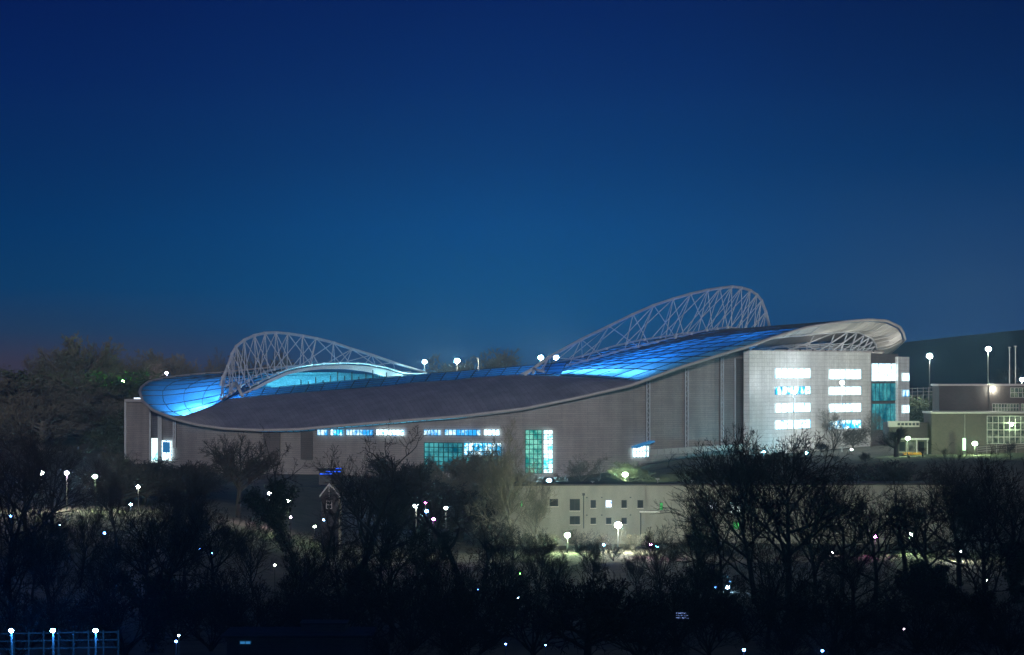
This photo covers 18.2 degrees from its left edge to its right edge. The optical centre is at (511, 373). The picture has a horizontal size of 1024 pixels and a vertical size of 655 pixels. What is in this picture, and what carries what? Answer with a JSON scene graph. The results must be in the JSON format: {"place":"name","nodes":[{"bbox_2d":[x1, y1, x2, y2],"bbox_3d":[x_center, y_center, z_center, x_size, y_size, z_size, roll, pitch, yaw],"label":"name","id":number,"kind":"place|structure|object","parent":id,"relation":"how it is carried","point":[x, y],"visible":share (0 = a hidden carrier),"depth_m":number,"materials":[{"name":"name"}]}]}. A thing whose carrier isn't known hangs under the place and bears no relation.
{"place":"outdoors","nodes":[
{"label":"outdoors","id":0,"kind":"place"},
{"bbox_2d":[0,419,1023,654],"bbox_3d":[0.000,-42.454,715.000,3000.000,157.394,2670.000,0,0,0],"label":"ground","id":1,"kind":"structure","parent":0,"point":[307,503],"depth_m":531.72,"materials":[{"name":"green plant"}]},
{"bbox_2d":[0,522,52,626],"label":"bare tree","id":2,"kind":"object","parent":1,"relation":"on","point":[10,575],"visible":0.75,"depth_m":389.44,"materials":[{"name":"black plant"}]},
{"bbox_2d":[0,365,57,409],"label":"bush","id":3,"kind":"object","parent":1,"relation":"on","point":[14,378],"visible":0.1,"depth_m":959.38,"materials":[{"name":"green plant"}]},
{"bbox_2d":[0,391,68,441],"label":"bare tree","id":4,"kind":"object","parent":1,"relation":"on","point":[18,406],"visible":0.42,"depth_m":923.85,"materials":[{"name":"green plant"}]},
{"bbox_2d":[0,422,71,530],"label":"bare tree","id":5,"kind":"object","parent":1,"relation":"on","point":[35,453],"visible":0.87,"depth_m":558.87,"materials":[{"name":"black plant"}]},
{"bbox_2d":[0,400,92,450],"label":"bare tree","id":6,"kind":"object","parent":1,"relation":"on","point":[45,426],"visible":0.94,"depth_m":902.20,"materials":[{"name":"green plant"}]},
{"bbox_2d":[16,496,77,601],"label":"bare tree","id":7,"kind":"object","parent":1,"relation":"on","point":[51,522],"visible":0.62,"depth_m":440.62,"materials":[{"name":"black plant"}]},
{"bbox_2d":[0,449,102,588],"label":"bare tree","id":8,"kind":"object","parent":1,"relation":"on","point":[7,495],"visible":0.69,"depth_m":468.71,"materials":[{"name":"black plant"}]},
{"bbox_2d":[10,524,92,627],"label":"bare tree","id":9,"kind":"object","parent":1,"relation":"on","point":[45,559],"visible":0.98,"depth_m":378.68,"materials":[{"name":"black plant"}]},
{"bbox_2d":[0,630,118,654],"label":"rail fence","id":10,"kind":"object","parent":1,"relation":"on","point":[58,640],"visible":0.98,"depth_m":260.50,"materials":[{"name":"blue metal"}]},
{"bbox_2d":[0,387,138,439],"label":"bare tree","id":11,"kind":"object","parent":1,"relation":"on","point":[94,396],"visible":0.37,"depth_m":928.29,"materials":[{"name":"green plant"}]},
{"bbox_2d":[13,431,126,523],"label":"bare tree","id":12,"kind":"object","parent":1,"relation":"on","point":[71,461],"visible":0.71,"depth_m":563.22,"materials":[{"name":"black plant"}]},
{"bbox_2d":[12,574,130,650],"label":"bare tree","id":13,"kind":"object","parent":1,"relation":"on","point":[62,614],"visible":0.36,"depth_m":354.21,"materials":[{"name":"black plant"}]},
{"bbox_2d":[15,392,131,440],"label":"bare tree","id":14,"kind":"object","parent":1,"relation":"on","point":[91,412],"visible":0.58,"depth_m":913.59,"materials":[{"name":"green plant"}]},
{"bbox_2d":[23,330,131,381],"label":"bare tree","id":15,"kind":"object","parent":1,"relation":"on","point":[73,358],"visible":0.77,"depth_m":998.14,"materials":[{"name":"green plant"}]},
{"bbox_2d":[45,493,124,586],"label":"bare tree","id":16,"kind":"object","parent":1,"relation":"on","point":[89,531],"visible":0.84,"depth_m":480.20,"materials":[{"name":"black plant"}]},
{"bbox_2d":[74,410,123,454],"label":"bush","id":17,"kind":"object","parent":1,"relation":"on","point":[110,431],"visible":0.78,"depth_m":896.92,"materials":[{"name":"green plant"}]},
{"bbox_2d":[72,530,128,620],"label":"bare tree","id":18,"kind":"object","parent":1,"relation":"on","point":[112,552],"visible":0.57,"depth_m":390.58,"materials":[{"name":"black plant"}]},
{"bbox_2d":[65,378,143,431],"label":"bush","id":19,"kind":"object","parent":1,"relation":"on","point":[129,384],"visible":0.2,"depth_m":938.93,"materials":[{"name":"green plant"}]},
{"bbox_2d":[80,458,142,542],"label":"bare tree","id":20,"kind":"object","parent":1,"relation":"on","point":[107,491],"visible":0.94,"depth_m":539.39,"materials":[{"name":"black plant"}]},
{"bbox_2d":[91,441,142,499],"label":"bare tree","id":21,"kind":"object","parent":1,"relation":"on","point":[120,459],"visible":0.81,"depth_m":619.43,"materials":[{"name":"black plant"}]},
{"bbox_2d":[60,563,197,654],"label":"bare tree","id":22,"kind":"object","parent":1,"relation":"on","point":[110,606],"visible":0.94,"depth_m":331.21,"materials":[{"name":"black plant"}]},
{"bbox_2d":[74,464,185,505],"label":"bare tree","id":23,"kind":"object","parent":1,"relation":"on","point":[139,474],"visible":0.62,"depth_m":617.53,"materials":[{"name":"green plant"}]},
{"bbox_2d":[106,357,171,383],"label":"bare tree","id":24,"kind":"object","parent":1,"relation":"on","point":[158,367],"visible":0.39,"depth_m":1006.40,"materials":[{"name":"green plant"}]},
{"bbox_2d":[89,499,202,602],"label":"bare tree","id":25,"kind":"object","parent":1,"relation":"on","point":[132,537],"visible":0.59,"depth_m":439.03,"materials":[{"name":"black plant"}]},
{"bbox_2d":[71,503,238,652],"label":"bare tree","id":26,"kind":"object","parent":1,"relation":"on","point":[165,579],"visible":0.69,"depth_m":344.10,"materials":[{"name":"black plant"}]},
{"bbox_2d":[124,348,220,377],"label":"bare tree","id":27,"kind":"object","parent":1,"relation":"on","point":[177,366],"visible":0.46,"depth_m":1017.87,"materials":[{"name":"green plant"}]},
{"bbox_2d":[138,468,214,572],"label":"bare tree","id":28,"kind":"object","parent":1,"relation":"on","point":[196,481],"visible":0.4,"depth_m":499.94,"materials":[{"name":"black plant"}]},
{"bbox_2d":[119,562,248,642],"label":"bare tree","id":29,"kind":"object","parent":1,"relation":"on","point":[173,633],"visible":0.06,"depth_m":367.84,"materials":[{"name":"black plant"}]},
{"bbox_2d":[153,480,223,586],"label":"bare tree","id":30,"kind":"object","parent":1,"relation":"on","point":[187,508],"visible":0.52,"depth_m":471.00,"materials":[{"name":"black plant"}]},
{"bbox_2d":[174,493,273,593],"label":"bare tree","id":31,"kind":"object","parent":1,"relation":"on","point":[223,540],"visible":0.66,"depth_m":447.67,"materials":[{"name":"black plant"}]},
{"bbox_2d":[200,431,282,517],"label":"bare tree","id":32,"kind":"object","parent":1,"relation":"on","point":[228,464],"visible":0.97,"depth_m":598.27,"materials":[{"name":"black plant"}]},
{"bbox_2d":[222,509,282,597],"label":"bare tree","id":33,"kind":"object","parent":1,"relation":"on","point":[242,551],"visible":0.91,"depth_m":450.16,"materials":[{"name":"black plant"}]},
{"bbox_2d":[175,559,344,641],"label":"bare tree","id":34,"kind":"object","parent":1,"relation":"on","point":[230,614],"visible":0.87,"depth_m":322.40,"materials":[{"name":"black plant"}]},
{"bbox_2d":[237,427,306,577],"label":"bare tree","id":35,"kind":"object","parent":1,"relation":"on","point":[267,511],"visible":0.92,"depth_m":498.02,"materials":[{"name":"black plant"}]},
{"bbox_2d":[221,620,377,654],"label":"flat roofed outbuilding","id":36,"kind":"structure","parent":1,"relation":"on","point":[324,637],"depth_m":300.00,"materials":[{"name":"brick"}]},
{"bbox_2d":[273,537,341,625],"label":"bare tree","id":37,"kind":"object","parent":1,"relation":"on","point":[307,563],"visible":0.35,"depth_m":360.17,"materials":[{"name":"black plant"}]},
{"bbox_2d":[319,483,341,553],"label":"gabled house","id":38,"kind":"structure","parent":1,"relation":"on","point":[333,508],"depth_m":560.40,"materials":[{"name":"brick"}]},
{"bbox_2d":[287,513,408,619],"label":"bare tree","id":39,"kind":"object","parent":1,"relation":"on","point":[327,542],"visible":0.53,"depth_m":378.09,"materials":[{"name":"black plant"}]},
{"bbox_2d":[322,419,433,587],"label":"bare tree","id":40,"kind":"object","parent":1,"relation":"on","point":[385,502],"visible":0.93,"depth_m":478.23,"materials":[{"name":"black plant"}]},
{"bbox_2d":[341,478,424,585],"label":"bare tree","id":41,"kind":"object","parent":1,"relation":"on","point":[391,518],"visible":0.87,"depth_m":480.30,"materials":[{"name":"black plant"}]},
{"bbox_2d":[324,520,447,641],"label":"bare tree","id":42,"kind":"object","parent":1,"relation":"on","point":[386,556],"visible":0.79,"depth_m":369.17,"materials":[{"name":"black plant"}]},
{"bbox_2d":[302,445,474,569],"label":"bare tree","id":43,"kind":"object","parent":1,"relation":"on","point":[360,490],"visible":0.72,"depth_m":487.53,"materials":[{"name":"black plant"}]},
{"bbox_2d":[358,452,440,507],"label":"bare tree","id":44,"kind":"object","parent":1,"relation":"on","point":[394,463],"visible":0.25,"depth_m":636.49,"materials":[{"name":"black plant"}]},
{"bbox_2d":[380,518,459,593],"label":"bare tree","id":45,"kind":"object","parent":1,"relation":"on","point":[439,536],"visible":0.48,"depth_m":449.70,"materials":[{"name":"black plant"}]},
{"bbox_2d":[394,534,469,648],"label":"bare tree","id":46,"kind":"object","parent":1,"relation":"on","point":[423,553],"visible":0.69,"depth_m":361.28,"materials":[{"name":"black plant"}]},
{"bbox_2d":[384,460,480,585],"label":"bare tree","id":47,"kind":"object","parent":1,"relation":"on","point":[423,513],"visible":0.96,"depth_m":469.12,"materials":[{"name":"black plant"}]},
{"bbox_2d":[382,479,490,541],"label":"bare tree","id":48,"kind":"object","parent":1,"relation":"on","point":[463,493],"visible":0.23,"depth_m":603.14,"materials":[{"name":"black plant"}]},
{"bbox_2d":[371,482,509,543],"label":"bare tree","id":49,"kind":"object","parent":1,"relation":"on","point":[451,491],"visible":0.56,"depth_m":596.91,"materials":[{"name":"black plant"}]},
{"bbox_2d":[412,450,490,493],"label":"bare tree","id":50,"kind":"object","parent":1,"relation":"on","point":[454,478],"visible":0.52,"depth_m":649.26,"materials":[{"name":"black plant"}]},
{"bbox_2d":[378,564,536,654],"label":"bare tree","id":51,"kind":"object","parent":1,"relation":"on","point":[445,607],"visible":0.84,"depth_m":327.85,"materials":[{"name":"black plant"}]},
{"bbox_2d":[453,435,501,512],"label":"bare tree","id":52,"kind":"object","parent":1,"relation":"on","point":[480,458],"visible":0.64,"depth_m":639.81,"materials":[{"name":"black plant"}]},
{"bbox_2d":[442,452,521,495],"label":"bare tree","id":53,"kind":"object","parent":1,"relation":"on","point":[476,472],"visible":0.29,"depth_m":641.18,"materials":[{"name":"brown plant"}]},
{"bbox_2d":[435,555,546,643],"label":"bare tree","id":54,"kind":"object","parent":1,"relation":"on","point":[506,573],"visible":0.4,"depth_m":362.88,"materials":[{"name":"black plant"}]},
{"bbox_2d":[465,522,530,606],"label":"bare tree","id":55,"kind":"object","parent":1,"relation":"on","point":[496,554],"visible":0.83,"depth_m":419.32,"materials":[{"name":"black plant"}]},
{"bbox_2d":[464,462,547,545],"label":"bare tree","id":56,"kind":"object","parent":1,"relation":"on","point":[489,502],"visible":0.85,"depth_m":589.23,"materials":[{"name":"brown plant"}]},
{"bbox_2d":[473,418,549,540],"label":"bare tree","id":57,"kind":"object","parent":1,"relation":"on","point":[498,476],"visible":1,"depth_m":587.55,"materials":[{"name":"brown plant"}]},
{"bbox_2d":[124,285,909,476],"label":"stadium","id":58,"kind":"object","parent":1,"relation":"on","point":[686,389],"visible":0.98,"depth_m":767.65,"materials":[{"name":"metal"}]},
{"bbox_2d":[263,432,279,464],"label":"service door","id":59,"kind":"structure","parent":58,"relation":"in","point":[273,443],"depth_m":759.40,"materials":[{"name":"grey metal"}]},
{"bbox_2d":[525,430,541,472],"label":"stair window","id":60,"kind":"structure","parent":58,"relation":"in","point":[533,450],"depth_m":731.91,"materials":[{"name":"teal glass"}]},
{"bbox_2d":[543,430,552,472],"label":"stair window","id":61,"kind":"structure","parent":58,"relation":"in","point":[547,434],"depth_m":731.74,"materials":[{"name":"white glass"}]},
{"bbox_2d":[441,557,605,654],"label":"bare tree","id":62,"kind":"object","parent":1,"relation":"on","point":[532,649],"visible":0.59,"depth_m":341.85,"materials":[{"name":"black plant"}]},
{"bbox_2d":[511,481,556,542],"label":"bare tree","id":63,"kind":"object","parent":1,"relation":"on","point":[540,509],"visible":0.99,"depth_m":590.26,"materials":[{"name":"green plant"}]},
{"bbox_2d":[517,527,557,595],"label":"bare tree","id":64,"kind":"object","parent":1,"relation":"on","point":[539,556],"visible":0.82,"depth_m":440.58,"materials":[{"name":"black plant"}]},
{"bbox_2d":[538,548,577,603],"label":"bare tree","id":65,"kind":"object","parent":1,"relation":"on","point":[562,568],"visible":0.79,"depth_m":420.59,"materials":[{"name":"black plant"}]},
{"bbox_2d":[556,453,611,481],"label":"bare tree","id":66,"kind":"object","parent":1,"relation":"on","point":[581,468],"visible":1,"depth_m":689.60,"materials":[{"name":"brown plant"}]},
{"bbox_2d":[512,575,667,654],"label":"bare tree","id":67,"kind":"object","parent":1,"relation":"on","point":[602,602],"visible":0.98,"depth_m":316.24,"materials":[{"name":"brown plant"}]},
{"bbox_2d":[573,540,609,589],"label":"bare tree","id":68,"kind":"object","parent":1,"relation":"on","point":[592,563],"visible":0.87,"depth_m":449.08,"materials":[{"name":"black plant"}]},
{"bbox_2d":[605,461,655,480],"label":"bush","id":69,"kind":"object","parent":1,"relation":"on","point":[632,471],"visible":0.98,"depth_m":667.13,"materials":[{"name":"green plant"}]},
{"bbox_2d":[619,546,651,589],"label":"bare tree","id":70,"kind":"object","parent":1,"relation":"on","point":[631,569],"visible":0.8,"depth_m":455.11,"materials":[{"name":"black plant"}]},
{"bbox_2d":[578,559,712,654],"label":"bare tree","id":71,"kind":"object","parent":1,"relation":"on","point":[649,617],"visible":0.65,"depth_m":317.46,"materials":[{"name":"black plant"}]},
{"bbox_2d":[627,525,680,599],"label":"bare tree","id":72,"kind":"object","parent":1,"relation":"on","point":[647,542],"visible":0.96,"depth_m":430.92,"materials":[{"name":"black plant"}]},
{"bbox_2d":[600,561,747,649],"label":"bare tree","id":73,"kind":"object","parent":1,"relation":"on","point":[710,593],"visible":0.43,"depth_m":355.19,"materials":[{"name":"black plant"}]},
{"bbox_2d":[631,570,747,654],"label":"bare tree","id":74,"kind":"object","parent":1,"relation":"on","point":[714,622],"visible":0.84,"depth_m":332.61,"materials":[{"name":"black plant"}]},
{"bbox_2d":[670,497,721,583],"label":"bare tree","id":75,"kind":"object","parent":1,"relation":"on","point":[703,546],"visible":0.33,"depth_m":449.05,"materials":[{"name":"black plant"}]},
{"bbox_2d":[650,443,757,457],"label":"terrace fence","id":76,"kind":"object","parent":1,"relation":"on","point":[664,451],"visible":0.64,"depth_m":732.43,"materials":[{"name":"metal"}]},
{"bbox_2d":[667,468,764,591],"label":"bare tree","id":77,"kind":"object","parent":1,"relation":"on","point":[714,519],"visible":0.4,"depth_m":439.34,"materials":[{"name":"black plant"}]},
{"bbox_2d":[675,534,760,641],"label":"bare tree","id":78,"kind":"object","parent":1,"relation":"on","point":[697,566],"visible":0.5,"depth_m":370.37,"materials":[{"name":"black plant"}]},
{"bbox_2d":[487,478,956,545],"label":"residential block","id":79,"kind":"structure","parent":1,"relation":"on","point":[601,508],"depth_m":602.27,"materials":[{"name":"painted render"},{"name":"glass"},{"name":"roofing felt"}]},
{"bbox_2d":[650,422,796,603],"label":"bare tree","id":80,"kind":"object","parent":1,"relation":"on","point":[741,473],"visible":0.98,"depth_m":430.20,"materials":[{"name":"brown plant"}]},
{"bbox_2d":[709,568,797,643],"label":"bare tree","id":81,"kind":"object","parent":1,"relation":"on","point":[749,610],"visible":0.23,"depth_m":369.50,"materials":[{"name":"black plant"}]},
{"bbox_2d":[720,572,836,650],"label":"bare tree","id":82,"kind":"object","parent":1,"relation":"on","point":[766,617],"visible":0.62,"depth_m":347.23,"materials":[{"name":"black plant"}]},
{"bbox_2d":[733,521,844,648],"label":"bare tree","id":83,"kind":"object","parent":1,"relation":"on","point":[788,562],"visible":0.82,"depth_m":358.76,"materials":[{"name":"black plant"}]},
{"bbox_2d":[710,418,893,599],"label":"bare tree","id":84,"kind":"object","parent":1,"relation":"on","point":[779,529],"visible":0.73,"depth_m":439.36,"materials":[{"name":"brown plant"}]},
{"bbox_2d":[758,444,860,593],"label":"bare tree","id":85,"kind":"object","parent":1,"relation":"on","point":[798,512],"visible":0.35,"depth_m":459.96,"materials":[{"name":"black plant"}]},
{"bbox_2d":[758,568,882,654],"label":"bare tree","id":86,"kind":"object","parent":1,"relation":"on","point":[838,609],"visible":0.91,"depth_m":323.43,"materials":[{"name":"black plant"}]},
{"bbox_2d":[833,426,873,449],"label":"bare tree","id":87,"kind":"object","parent":1,"relation":"on","point":[855,436],"visible":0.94,"depth_m":784.80,"materials":[{"name":"brown plant"}]},
{"bbox_2d":[792,466,925,597],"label":"bare tree","id":88,"kind":"object","parent":1,"relation":"on","point":[802,538],"visible":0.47,"depth_m":447.25,"materials":[{"name":"black plant"}]},
{"bbox_2d":[793,480,926,601],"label":"bare tree","id":89,"kind":"object","parent":1,"relation":"on","point":[872,527],"visible":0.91,"depth_m":440.20,"materials":[{"name":"black plant"}]},
{"bbox_2d":[814,537,911,641],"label":"bare tree","id":90,"kind":"object","parent":1,"relation":"on","point":[846,574],"visible":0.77,"depth_m":369.63,"materials":[{"name":"black plant"}]},
{"bbox_2d":[812,578,921,648],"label":"bare tree","id":91,"kind":"object","parent":1,"relation":"on","point":[877,614],"visible":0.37,"depth_m":360.76,"materials":[{"name":"black plant"}]},
{"bbox_2d":[834,459,942,480],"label":"bush","id":92,"kind":"object","parent":1,"relation":"on","point":[884,471],"visible":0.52,"depth_m":634.97,"materials":[{"name":"black plant"}]},
{"bbox_2d":[875,426,910,456],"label":"bare tree","id":93,"kind":"object","parent":1,"relation":"on","point":[898,434],"visible":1,"depth_m":721.61,"materials":[{"name":"black plant"}]},
{"bbox_2d":[883,421,928,453],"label":"entrance annex","id":94,"kind":"object","parent":1,"relation":"on","point":[918,435],"visible":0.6,"depth_m":741.00,"materials":[{"name":"concrete"}]},
{"bbox_2d":[909,395,931,421],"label":"bush","id":95,"kind":"object","parent":1,"relation":"on","point":[919,406],"visible":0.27,"depth_m":901.80,"materials":[{"name":"green plant"}]},
{"bbox_2d":[890,557,963,606],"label":"bare tree","id":96,"kind":"object","parent":1,"relation":"on","point":[932,577],"visible":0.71,"depth_m":428.76,"materials":[{"name":"black plant"}]},
{"bbox_2d":[883,479,1002,569],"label":"bare tree","id":97,"kind":"object","parent":1,"relation":"on","point":[924,552],"visible":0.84,"depth_m":449.01,"materials":[{"name":"black plant"}]},
{"bbox_2d":[893,442,1022,585],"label":"bare tree","id":98,"kind":"object","parent":1,"relation":"on","point":[939,482],"visible":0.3,"depth_m":478.37,"materials":[{"name":"black plant"}]},
{"bbox_2d":[916,520,1023,640],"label":"bare tree","id":99,"kind":"object","parent":1,"relation":"on","point":[993,563],"visible":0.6,"depth_m":370.31,"materials":[{"name":"black plant"}]},
{"bbox_2d":[922,384,1023,454],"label":"college block","id":100,"kind":"structure","parent":1,"relation":"on","point":[981,414],"depth_m":735.00,"materials":[{"name":"beige concrete"}]},
{"bbox_2d":[987,416,1023,443],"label":"hall window","id":101,"kind":"structure","parent":100,"relation":"in","point":[999,430],"depth_m":734.96,"materials":[{"name":"glass"}]},
{"bbox_2d":[922,442,1023,590],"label":"bare tree","id":102,"kind":"object","parent":1,"relation":"on","point":[959,497],"visible":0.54,"depth_m":461.03,"materials":[{"name":"black plant"}]},
{"bbox_2d":[948,457,1023,602],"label":"bare tree","id":103,"kind":"object","parent":1,"relation":"on","point":[1011,575],"visible":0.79,"depth_m":438.91,"materials":[{"name":"black plant"}]},
{"bbox_2d":[964,576,1023,650],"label":"bare tree","id":104,"kind":"object","parent":1,"relation":"on","point":[989,609],"visible":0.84,"depth_m":350.95,"materials":[{"name":"black plant"}]},
{"bbox_2d":[0,0,1023,379],"label":"sky","id":105,"kind":"structure","parent":0,"point":[406,182],"materials":[{"name":"blue"}]},
{"bbox_2d":[44,330,1023,403],"bbox_3d":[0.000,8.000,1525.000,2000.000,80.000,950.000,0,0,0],"label":"hills","id":106,"kind":"structure","parent":0,"point":[959,360],"depth_m":1389.85,"materials":[{"name":"green plant"}]},
{"bbox_2d":[426,347,526,373],"bbox_3d":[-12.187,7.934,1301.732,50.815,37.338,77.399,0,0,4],"label":"bare tree","id":107,"kind":"object","parent":106,"relation":"on","point":[499,361],"visible":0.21,"depth_m":1300.50,"materials":[{"name":"brown plant"}]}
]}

